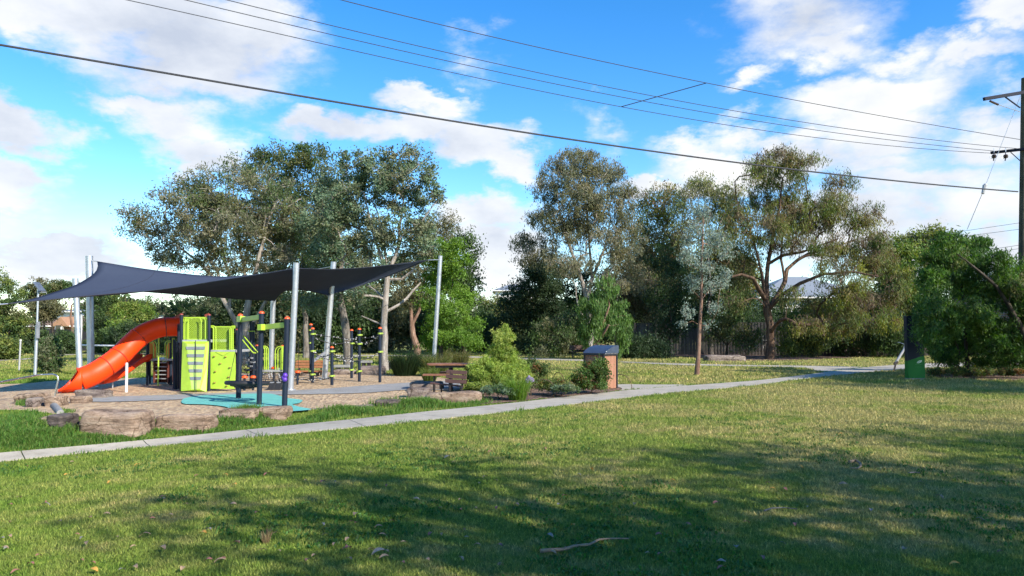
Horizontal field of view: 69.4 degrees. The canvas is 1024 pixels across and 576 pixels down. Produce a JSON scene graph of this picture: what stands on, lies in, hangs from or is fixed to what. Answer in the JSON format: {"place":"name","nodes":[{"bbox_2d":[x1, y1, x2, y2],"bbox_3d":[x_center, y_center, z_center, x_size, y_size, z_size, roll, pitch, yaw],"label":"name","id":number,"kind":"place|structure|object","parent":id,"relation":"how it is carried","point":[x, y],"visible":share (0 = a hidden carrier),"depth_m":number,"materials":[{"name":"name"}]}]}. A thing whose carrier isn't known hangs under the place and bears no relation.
{"place":"outdoors","nodes":[
{"label":"outdoors","id":0,"kind":"place"},
{"bbox_2d":[26,316,99,329],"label":"house","id":1,"kind":"structure","parent":0,"point":[64,322],"depth_m":83.22,"materials":[{"name":"brick"}]},
{"bbox_2d":[0,372,459,418],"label":"woodchip ground","id":2,"kind":"structure","parent":0,"point":[9,393],"depth_m":19.35,"materials":[{"name":"beige wood"}]},
{"bbox_2d":[42,394,67,406],"bbox_3d":[-9.930,2.525,16.135,0.336,0.377,0.541,0,-3,0],"label":"boulder","id":3,"kind":"object","parent":2,"relation":"on","point":[60,400],"visible":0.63,"depth_m":15.94,"materials":[{"name":"stone"}]},
{"bbox_2d":[85,256,98,386],"bbox_3d":[-12.376,1.034,21.777,0.494,3.974,0.380,0,-3,0],"label":"sail pole","id":4,"kind":"object","parent":2,"relation":"on","point":[90,318],"visible":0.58,"depth_m":21.71,"materials":[{"name":"metal"}]},
{"bbox_2d":[0,260,298,304],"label":"shade sail","id":5,"kind":"object","parent":4,"relation":"attached to","point":[105,279],"visible":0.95,"depth_m":21.08,"materials":[{"name":"fabric"}]},
{"bbox_2d":[75,389,113,397],"bbox_3d":[-10.275,2.656,18.183,0.805,0.339,0.503,0,-3,0],"label":"boulder","id":6,"kind":"object","parent":2,"relation":"on","point":[99,393],"visible":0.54,"depth_m":17.98,"materials":[{"name":"grey stone"}]},
{"bbox_2d":[58,313,249,392],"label":"play tower","id":7,"kind":"structure","parent":2,"relation":"on","point":[192,363],"depth_m":20.26,"materials":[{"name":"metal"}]},
{"bbox_2d":[181,393,309,410],"bbox_3d":[-6.003,2.579,16.721,2.438,0.001,5.014,3,-4,-36],"label":"rubber surface","id":8,"kind":"object","parent":2,"relation":"on","point":[227,400],"visible":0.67,"depth_m":17.11,"materials":[{"name":"rubber"}]},
{"bbox_2d":[224,311,289,406],"bbox_3d":[-5.705,1.598,16.718,2.615,2.128,0.980,-2,-4,32],"label":"basket swing","id":9,"kind":"object","parent":8,"relation":"on","point":[238,384],"visible":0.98,"depth_m":16.21,"materials":[{"name":"metal"}]},
{"bbox_2d":[242,322,283,382],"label":"play deck","id":10,"kind":"structure","parent":2,"relation":"on","point":[253,351],"depth_m":22.91,"materials":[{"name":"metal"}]},
{"bbox_2d":[288,263,298,389],"bbox_3d":[-6.098,1.123,20.569,0.308,3.655,0.550,2,-4,-34],"label":"sail pole","id":11,"kind":"object","parent":2,"relation":"on","point":[293,323],"visible":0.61,"depth_m":20.48,"materials":[{"name":"metal"}]},
{"bbox_2d":[319,262,335,378],"bbox_3d":[-6.321,1.171,25.483,0.680,4.156,0.345,-2,-4,34],"label":"sail pole","id":12,"kind":"object","parent":2,"relation":"on","point":[328,329],"visible":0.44,"depth_m":25.37,"materials":[{"name":"metal"}]},
{"bbox_2d":[298,259,438,295],"bbox_3d":[-5.670,-0.550,25.814,2.441,1.701,9.408,-1,-4,20],"label":"shade sail","id":13,"kind":"object","parent":12,"relation":"attached to","point":[321,281],"visible":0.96,"depth_m":25.28,"materials":[{"name":"fabric"}]},
{"bbox_2d":[294,323,382,384],"bbox_3d":[-5.531,2.135,24.202,2.793,1.961,3.585,0,-3,0],"label":"rope course","id":14,"kind":"object","parent":2,"relation":"on","point":[312,360],"visible":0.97,"depth_m":23.70,"materials":[{"name":"grey plastic"}]},
{"bbox_2d":[382,349,431,375],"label":"strappy grass","id":15,"kind":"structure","parent":2,"relation":"on","point":[406,365],"depth_m":27.10,"materials":[{"name":"green plant"}]},
{"bbox_2d":[422,363,473,389],"bbox_3d":[-1.673,2.467,20.523,1.452,0.751,1.450,0,-3,0],"label":"picnic table","id":16,"kind":"object","parent":2,"relation":"on","point":[450,366],"visible":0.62,"depth_m":20.14,"materials":[{"name":"brown wood"}]},
{"bbox_2d":[430,370,466,389],"bbox_3d":[-1.609,2.410,18.867,1.127,0.673,0.508,-1,-4,16],"label":"bench","id":17,"kind":"object","parent":2,"relation":"on","point":[455,377],"visible":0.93,"depth_m":18.58,"materials":[{"name":"wood"}]},
{"bbox_2d":[92,381,460,401],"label":"playground path","id":18,"kind":"structure","parent":0,"point":[376,388],"depth_m":19.50,"materials":[{"name":"grey concrete"}]},
{"bbox_2d":[0,366,941,462],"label":"long grass","id":19,"kind":"structure","parent":0,"point":[22,430],"depth_m":13.10,"materials":[{"name":"green plant"}]},
{"bbox_2d":[0,361,996,461],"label":"path","id":20,"kind":"structure","parent":0,"point":[348,423],"depth_m":14.26,"materials":[{"name":"grey concrete"}]},
{"bbox_2d":[0,340,1023,575],"bbox_3d":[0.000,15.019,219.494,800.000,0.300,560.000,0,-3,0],"label":"ground","id":21,"kind":"structure","parent":0,"point":[530,500],"depth_m":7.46,"materials":[{"name":"green plant"}]},
{"bbox_2d":[0,332,28,359],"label":"background tree","id":22,"kind":"object","parent":21,"relation":"on","point":[9,348],"visible":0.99,"depth_m":43.40,"materials":[{"name":"green plant"}]},
{"bbox_2d":[0,266,44,338],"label":"background tree","id":23,"kind":"object","parent":21,"relation":"on","point":[14,323],"visible":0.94,"depth_m":55.11,"materials":[{"name":"green plant"}]},
{"bbox_2d":[14,327,48,353],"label":"background tree","id":24,"kind":"object","parent":21,"relation":"on","point":[29,342],"visible":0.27,"depth_m":56.27,"materials":[{"name":"green plant"}]},
{"bbox_2d":[33,282,46,374],"bbox_3d":[-17.614,1.522,27.562,0.408,3.488,0.360,0,-3,0],"label":"solar light","id":25,"kind":"object","parent":21,"relation":"on","point":[39,286],"visible":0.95,"depth_m":27.49,"materials":[{"name":"grey metal"}]},
{"bbox_2d":[14,276,72,329],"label":"background tree","id":26,"kind":"object","parent":21,"relation":"on","point":[32,288],"visible":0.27,"depth_m":63.74,"materials":[{"name":"green plant"}]},
{"bbox_2d":[20,297,69,334],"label":"background tree","id":27,"kind":"object","parent":21,"relation":"on","point":[50,310],"visible":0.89,"depth_m":57.37,"materials":[{"name":"green plant"}]},
{"bbox_2d":[27,334,67,373],"bbox_3d":[-18.151,2.584,28.951,1.375,1.585,1.739,2,-4,-30],"label":"shrub","id":28,"kind":"object","parent":21,"relation":"on","point":[50,352],"visible":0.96,"depth_m":28.79,"materials":[{"name":"green plant"}]},
{"bbox_2d":[48,413,76,427],"bbox_3d":[-7.455,2.277,12.280,0.263,0.434,0.528,0,-3,0],"label":"boulder","id":29,"kind":"object","parent":21,"relation":"on","point":[56,419],"visible":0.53,"depth_m":12.09,"materials":[{"name":"stone"}]},
{"bbox_2d":[42,278,84,333],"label":"background tree","id":30,"kind":"object","parent":21,"relation":"on","point":[61,284],"visible":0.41,"depth_m":59.09,"materials":[{"name":"green plant"}]},
{"bbox_2d":[50,324,84,353],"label":"background tree","id":31,"kind":"object","parent":21,"relation":"on","point":[67,340],"visible":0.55,"depth_m":54.60,"materials":[{"name":"green plant"}]},
{"bbox_2d":[72,278,82,367],"bbox_3d":[-16.372,1.513,27.960,0.626,3.770,0.399,0,-3,0],"label":"sail pole","id":32,"kind":"object","parent":21,"relation":"on","point":[77,327],"visible":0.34,"depth_m":27.89,"materials":[{"name":"metal"}]},
{"bbox_2d":[72,295,120,353],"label":"background tree","id":33,"kind":"object","parent":21,"relation":"on","point":[99,319],"visible":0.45,"depth_m":56.18,"materials":[{"name":"green plant"}]},
{"bbox_2d":[97,295,123,321],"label":"background tree","id":34,"kind":"object","parent":21,"relation":"on","point":[113,300],"visible":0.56,"depth_m":69.50,"materials":[{"name":"green plant"}]},
{"bbox_2d":[80,407,154,436],"bbox_3d":[-6.708,2.356,12.561,0.977,0.617,0.818,0,-3,0],"label":"boulder","id":35,"kind":"object","parent":21,"relation":"on","point":[131,422],"visible":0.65,"depth_m":12.23,"materials":[{"name":"stone"}]},
{"bbox_2d":[103,300,159,330],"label":"background tree","id":36,"kind":"object","parent":21,"relation":"on","point":[125,310],"visible":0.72,"depth_m":54.70,"materials":[{"name":"green plant"}]},
{"bbox_2d":[98,313,164,354],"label":"background tree","id":37,"kind":"object","parent":21,"relation":"on","point":[116,334],"visible":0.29,"depth_m":52.13,"materials":[{"name":"green plant"}]},
{"bbox_2d":[134,294,227,334],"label":"background tree","id":38,"kind":"object","parent":21,"relation":"on","point":[204,307],"visible":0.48,"depth_m":58.25,"materials":[{"name":"green plant"}]},
{"bbox_2d":[143,316,225,354],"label":"background tree","id":39,"kind":"object","parent":21,"relation":"on","point":[162,346],"visible":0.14,"depth_m":51.67,"materials":[{"name":"green plant"}]},
{"bbox_2d":[155,412,215,432],"bbox_3d":[-5.816,2.443,13.164,0.983,0.434,0.552,0,-3,0],"label":"boulder","id":40,"kind":"object","parent":21,"relation":"on","point":[199,421],"visible":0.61,"depth_m":12.94,"materials":[{"name":"stone"}]},
{"bbox_2d":[107,149,320,364],"bbox_3d":[-14.901,-1.702,37.021,11.531,11.197,7.690,0,-3,0],"label":"gum tree","id":41,"kind":"object","parent":21,"relation":"on","point":[246,221],"visible":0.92,"depth_m":36.50,"materials":[{"name":"green plant"}]},
{"bbox_2d":[190,296,270,348],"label":"background tree","id":42,"kind":"object","parent":21,"relation":"on","point":[225,320],"visible":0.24,"depth_m":58.70,"materials":[{"name":"green plant"}]},
{"bbox_2d":[214,408,260,420],"bbox_3d":[-5.201,2.477,14.077,0.778,0.344,0.496,0,-3,0],"label":"boulder","id":43,"kind":"object","parent":21,"relation":"on","point":[250,413],"visible":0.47,"depth_m":13.87,"materials":[{"name":"stone"}]},
{"bbox_2d":[269,300,275,368],"bbox_3d":[-9.721,1.994,29.841,0.373,3.038,0.563,1,-4,-11],"label":"sail pole","id":44,"kind":"object","parent":21,"relation":"on","point":[272,333],"visible":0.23,"depth_m":29.73,"materials":[{"name":"metal"}]},
{"bbox_2d":[260,406,291,419],"bbox_3d":[-4.631,2.493,14.440,0.607,0.364,0.497,0,-3,0],"label":"boulder","id":45,"kind":"object","parent":21,"relation":"on","point":[283,413],"visible":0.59,"depth_m":14.23,"materials":[{"name":"stone"}]},
{"bbox_2d":[235,291,322,353],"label":"background tree","id":46,"kind":"object","parent":21,"relation":"on","point":[280,314],"visible":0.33,"depth_m":57.23,"materials":[{"name":"green plant"}]},
{"bbox_2d":[239,136,355,357],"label":"gum tree","id":47,"kind":"object","parent":21,"relation":"on","point":[294,161],"visible":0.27,"depth_m":46.88,"materials":[{"name":"green plant"}]},
{"bbox_2d":[279,183,389,364],"bbox_3d":[-8.692,-0.774,36.217,5.304,9.154,4.017,0,-3,0],"label":"gum tree","id":48,"kind":"object","parent":21,"relation":"on","point":[312,304],"visible":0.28,"depth_m":35.76,"materials":[{"name":"green plant"}]},
{"bbox_2d":[289,291,391,353],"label":"background tree","id":49,"kind":"object","parent":21,"relation":"on","point":[356,320],"visible":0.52,"depth_m":56.64,"materials":[{"name":"green plant"}]},
{"bbox_2d":[1,292,695,341],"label":"distant woodland","id":50,"kind":"object","parent":21,"relation":"on","point":[129,299],"depth_m":123.82,"materials":[{"name":"green plant"}]},
{"bbox_2d":[307,140,446,370],"bbox_3d":[-5.707,-1.329,31.020,6.134,9.609,3.971,0,-3,0],"label":"gum tree","id":51,"kind":"object","parent":21,"relation":"on","point":[383,180],"visible":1,"depth_m":30.76,"materials":[{"name":"green plant"}]},
{"bbox_2d":[354,248,429,353],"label":"background tree","id":52,"kind":"object","parent":21,"relation":"on","point":[397,320],"visible":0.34,"depth_m":58.76,"materials":[{"name":"green plant"}]},
{"bbox_2d":[389,207,464,353],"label":"gum tree","id":53,"kind":"object","parent":21,"relation":"on","point":[443,226],"visible":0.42,"depth_m":42.88,"materials":[{"name":"green plant"}]},
{"bbox_2d":[391,284,470,351],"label":"background tree","id":54,"kind":"object","parent":21,"relation":"on","point":[423,330],"visible":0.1,"depth_m":60.66,"materials":[{"name":"green plant"}]},
{"bbox_2d":[418,352,454,373],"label":"strappy grass","id":55,"kind":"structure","parent":21,"relation":"on","point":[437,361],"depth_m":26.88,"materials":[{"name":"green plant"}]},
{"bbox_2d":[432,256,441,356],"bbox_3d":[-3.057,1.103,29.900,0.633,4.820,0.317,-2,-4,34],"label":"sail pole","id":56,"kind":"object","parent":21,"relation":"on","point":[437,303],"visible":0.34,"depth_m":29.80,"materials":[{"name":"metal"}]},
{"bbox_2d":[409,235,488,360],"bbox_3d":[-2.975,0.627,36.065,4.011,6.322,4.251,0,-3,0],"label":"wattle tree","id":57,"kind":"object","parent":21,"relation":"on","point":[457,334],"visible":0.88,"depth_m":35.62,"materials":[{"name":"green plant"}]},
{"bbox_2d":[423,224,492,354],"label":"dense tree","id":58,"kind":"object","parent":21,"relation":"on","point":[473,281],"visible":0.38,"depth_m":51.75,"materials":[{"name":"green plant"}]},
{"bbox_2d":[457,304,521,351],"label":"background tree","id":59,"kind":"object","parent":21,"relation":"on","point":[488,317],"visible":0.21,"depth_m":60.88,"materials":[{"name":"green plant"}]},
{"bbox_2d":[0,351,1023,381],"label":"field grass","id":60,"kind":"structure","parent":21,"relation":"on","point":[772,373],"depth_m":32.53,"materials":[{"name":"green plant"}]},
{"bbox_2d":[481,255,585,354],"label":"conifer tree","id":61,"kind":"object","parent":21,"relation":"on","point":[543,300],"visible":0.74,"depth_m":56.41,"materials":[{"name":"green plant"}]},
{"bbox_2d":[519,306,586,356],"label":"shrub","id":62,"kind":"object","parent":21,"relation":"on","point":[564,337],"visible":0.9,"depth_m":49.45,"materials":[{"name":"green plant"}]},
{"bbox_2d":[542,252,621,350],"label":"background tree","id":63,"kind":"object","parent":21,"relation":"on","point":[568,299],"visible":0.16,"depth_m":61.64,"materials":[{"name":"green plant"}]},
{"bbox_2d":[505,142,660,345],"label":"gum tree","id":64,"kind":"object","parent":21,"relation":"on","point":[582,191],"visible":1,"depth_m":49.03,"materials":[{"name":"green plant"}]},
{"bbox_2d":[572,272,633,358],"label":"weeping tree","id":65,"kind":"object","parent":21,"relation":"on","point":[614,317],"visible":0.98,"depth_m":43.81,"materials":[{"name":"green plant"}]},
{"bbox_2d":[612,256,672,330],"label":"shrub","id":66,"kind":"object","parent":21,"relation":"on","point":[632,300],"visible":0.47,"depth_m":52.70,"materials":[{"name":"green plant"}]},
{"bbox_2d":[614,329,679,358],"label":"shrub","id":67,"kind":"object","parent":21,"relation":"on","point":[642,346],"visible":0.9,"depth_m":45.62,"materials":[{"name":"green plant"}]},
{"bbox_2d":[618,384,685,389],"bbox_3d":[3.658,2.913,21.936,3.202,0.001,1.653,3,-5,-41],"label":"path pad","id":68,"kind":"object","parent":21,"relation":"on","point":[628,386],"visible":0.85,"depth_m":22.23,"materials":[{"name":"concrete"}]},
{"bbox_2d":[676,202,738,374],"bbox_3d":[7.181,-0.005,27.628,2.393,6.560,2.185,0,-3,0],"label":"sapling","id":69,"kind":"object","parent":21,"relation":"on","point":[703,269],"visible":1,"depth_m":27.55,"materials":[{"name":"green plant"}]},
{"bbox_2d":[702,355,745,360],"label":"boulder","id":70,"kind":"object","parent":21,"relation":"on","point":[723,357],"visible":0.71,"depth_m":41.70,"materials":[{"name":"grey stone"}]},
{"bbox_2d":[664,349,852,359],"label":"mulch bed","id":71,"kind":"object","parent":21,"relation":"on","point":[754,357],"visible":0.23,"depth_m":47.44,"materials":[{"name":"wood"}]},
{"bbox_2d":[613,179,689,338],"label":"gum tree","id":72,"kind":"object","parent":71,"relation":"on","point":[656,213],"visible":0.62,"depth_m":56.07,"materials":[{"name":"green plant"}]},
{"bbox_2d":[604,238,703,325],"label":"background tree","id":73,"kind":"object","parent":71,"relation":"on","point":[677,256],"visible":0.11,"depth_m":59.49,"materials":[{"name":"green plant"}]},
{"bbox_2d":[636,239,709,355],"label":"tree","id":74,"kind":"object","parent":71,"relation":"on","point":[672,267],"visible":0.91,"depth_m":49.89,"materials":[{"name":"green plant"}]},
{"bbox_2d":[615,322,790,355],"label":"paling fence","id":75,"kind":"object","parent":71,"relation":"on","point":[686,347],"visible":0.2,"depth_m":54.34,"materials":[{"name":"brown wood"}]},
{"bbox_2d":[661,170,757,354],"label":"gum tree","id":76,"kind":"object","parent":71,"relation":"on","point":[707,188],"visible":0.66,"depth_m":53.84,"materials":[{"name":"green plant"}]},
{"bbox_2d":[639,294,779,346],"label":"background tree","id":77,"kind":"object","parent":71,"relation":"on","point":[752,312],"visible":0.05,"depth_m":62.52,"materials":[{"name":"green plant"}]},
{"bbox_2d":[683,232,764,314],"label":"background tree","id":78,"kind":"object","parent":71,"relation":"on","point":[720,262],"visible":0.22,"depth_m":58.99,"materials":[{"name":"green plant"}]},
{"bbox_2d":[693,264,765,354],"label":"shrub","id":79,"kind":"object","parent":71,"relation":"on","point":[727,321],"visible":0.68,"depth_m":47.97,"materials":[{"name":"green plant"}]},
{"bbox_2d":[756,293,861,350],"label":"background tree","id":80,"kind":"object","parent":71,"relation":"on","point":[778,310],"visible":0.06,"depth_m":64.45,"materials":[{"name":"green plant"}]},
{"bbox_2d":[774,304,852,356],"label":"shrub","id":81,"kind":"object","parent":71,"relation":"on","point":[788,346],"visible":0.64,"depth_m":48.07,"materials":[{"name":"green plant"}]},
{"bbox_2d":[711,142,916,358],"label":"gum tree","id":82,"kind":"object","parent":71,"relation":"on","point":[783,224],"visible":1,"depth_m":44.56,"materials":[{"name":"green plant"}]},
{"bbox_2d":[826,315,884,356],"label":"shrub","id":83,"kind":"object","parent":71,"relation":"on","point":[857,346],"visible":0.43,"depth_m":48.84,"materials":[{"name":"green plant"}]},
{"bbox_2d":[857,235,931,316],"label":"background tree","id":84,"kind":"object","parent":71,"relation":"on","point":[905,257],"visible":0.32,"depth_m":59.22,"materials":[{"name":"green plant"}]},
{"bbox_2d":[885,219,961,289],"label":"background tree","id":85,"kind":"object","parent":71,"relation":"on","point":[928,233],"visible":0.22,"depth_m":61.81,"materials":[{"name":"green plant"}]},
{"bbox_2d":[863,309,905,357],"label":"shrub","id":86,"kind":"object","parent":21,"relation":"on","point":[892,346],"visible":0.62,"depth_m":47.58,"materials":[{"name":"green plant"}]},
{"bbox_2d":[903,316,925,379],"bbox_3d":[13.737,2.042,25.261,0.589,2.171,0.240,0,-3,0],"label":"park sign","id":87,"kind":"object","parent":21,"relation":"on","point":[914,364],"visible":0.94,"depth_m":25.15,"materials":[{"name":"metal"}]},
{"bbox_2d":[930,372,1023,379],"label":"tree bed","id":88,"kind":"object","parent":21,"relation":"on","point":[1016,377],"visible":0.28,"depth_m":26.86,"materials":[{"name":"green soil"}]},
{"bbox_2d":[904,225,1023,376],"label":"bushy tree","id":89,"kind":"object","parent":88,"relation":"on","point":[945,326],"visible":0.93,"depth_m":25.88,"materials":[{"name":"green plant"}]},
{"bbox_2d":[925,364,1023,377],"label":"ground cover","id":90,"kind":"object","parent":88,"relation":"on","point":[979,372],"visible":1,"depth_m":25.76,"materials":[{"name":"green plant"}]},
{"bbox_2d":[947,243,1023,340],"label":"bushy tree","id":91,"kind":"object","parent":88,"relation":"on","point":[1013,285],"visible":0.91,"depth_m":25.51,"materials":[{"name":"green plant"}]},
{"bbox_2d":[967,77,1023,264],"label":"power pole","id":92,"kind":"object","parent":88,"relation":"on","point":[1021,206],"visible":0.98,"depth_m":30.27,"materials":[{"name":"brown wood"}]},
{"bbox_2d":[0,44,1017,191],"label":"overhead cable","id":93,"kind":"object","parent":92,"relation":"attached to","point":[109,63],"visible":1,"depth_m":21.15,"materials":[{"name":"metal"}]},
{"bbox_2d":[128,0,983,152],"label":"overhead wire","id":94,"kind":"object","parent":92,"relation":"attached to","point":[524,87],"visible":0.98,"depth_m":23.41,"materials":[{"name":"metal"}]},
{"bbox_2d":[186,0,991,150],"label":"overhead wire","id":95,"kind":"object","parent":92,"relation":"attached to","point":[554,83],"visible":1,"depth_m":23.18,"materials":[{"name":"metal"}]},
{"bbox_2d":[227,0,1015,148],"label":"overhead wire","id":96,"kind":"object","parent":92,"relation":"attached to","point":[591,83],"visible":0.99,"depth_m":23.20,"materials":[{"name":"metal"}]},
{"bbox_2d":[342,0,1020,139],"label":"overhead wire","id":97,"kind":"object","parent":92,"relation":"attached to","point":[654,72],"visible":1,"depth_m":23.36,"materials":[{"name":"metal"}]},
{"bbox_2d":[0,0,1023,321],"label":"sky","id":98,"kind":"structure","parent":0,"point":[79,138],"materials":[{"name":"blue"}]},
{"bbox_2d":[463,382,621,403],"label":"garden soil","id":99,"kind":"structure","parent":0,"point":[544,394],"depth_m":18.94,"materials":[{"name":"brown soil"}]},
{"bbox_2d":[425,389,479,402],"bbox_3d":[-1.355,2.550,16.931,1.271,0.430,0.572,0,-3,0],"label":"boulder","id":100,"kind":"object","parent":99,"relation":"on","point":[454,395],"visible":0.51,"depth_m":16.69,"materials":[{"name":"stone"}]},
{"bbox_2d":[478,382,517,398],"bbox_3d":[-0.327,2.456,17.639,0.974,0.456,1.263,0,-3,0],"label":"shrub","id":101,"kind":"object","parent":99,"relation":"on","point":[496,389],"visible":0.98,"depth_m":17.37,"materials":[{"name":"green plant"}]},
{"bbox_2d":[465,322,536,386],"bbox_3d":[-0.337,1.866,20.163,2.104,1.952,2.162,0,-3,0],"label":"conifer shrub","id":102,"kind":"object","parent":99,"relation":"on","point":[503,360],"visible":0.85,"depth_m":19.64,"materials":[{"name":"green plant"}]},
{"bbox_2d":[498,376,533,400],"bbox_3d":[0.162,2.356,17.462,1.366,0.604,1.408,1,-4,-23],"label":"grass tuft","id":103,"kind":"object","parent":99,"relation":"on","point":[522,391],"visible":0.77,"depth_m":17.28,"materials":[{"name":"green plant"}]},
{"bbox_2d":[519,355,551,387],"bbox_3d":[0.470,2.414,21.338,1.383,0.996,1.122,3,-4,-40],"label":"leafy shrub","id":104,"kind":"object","parent":99,"relation":"on","point":[538,370],"visible":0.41,"depth_m":21.28,"materials":[{"name":"green plant"}]},
{"bbox_2d":[531,376,578,394],"bbox_3d":[1.001,2.458,18.717,1.001,0.559,1.254,2,-4,-31],"label":"shrub","id":105,"kind":"object","parent":99,"relation":"on","point":[544,385],"visible":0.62,"depth_m":18.55,"materials":[{"name":"green plant"}]},
{"bbox_2d":[568,356,614,393],"bbox_3d":[1.976,2.229,19.173,1.535,1.095,1.068,2,-4,-35],"label":"leafy shrub","id":106,"kind":"object","parent":99,"relation":"on","point":[590,374],"visible":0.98,"depth_m":19.09,"materials":[{"name":"green plant"}]},
{"bbox_2d":[583,345,618,388],"bbox_3d":[2.528,2.255,21.079,0.833,1.242,0.638,-2,-4,35],"label":"bin enclosure","id":107,"kind":"object","parent":99,"relation":"on","point":[609,353],"visible":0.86,"depth_m":20.99,"materials":[{"name":"brown wood"}]},
{"bbox_2d":[748,277,839,342],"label":"house","id":108,"kind":"structure","parent":0,"point":[808,286],"depth_m":78.59,"materials":[{"name":"grey"}]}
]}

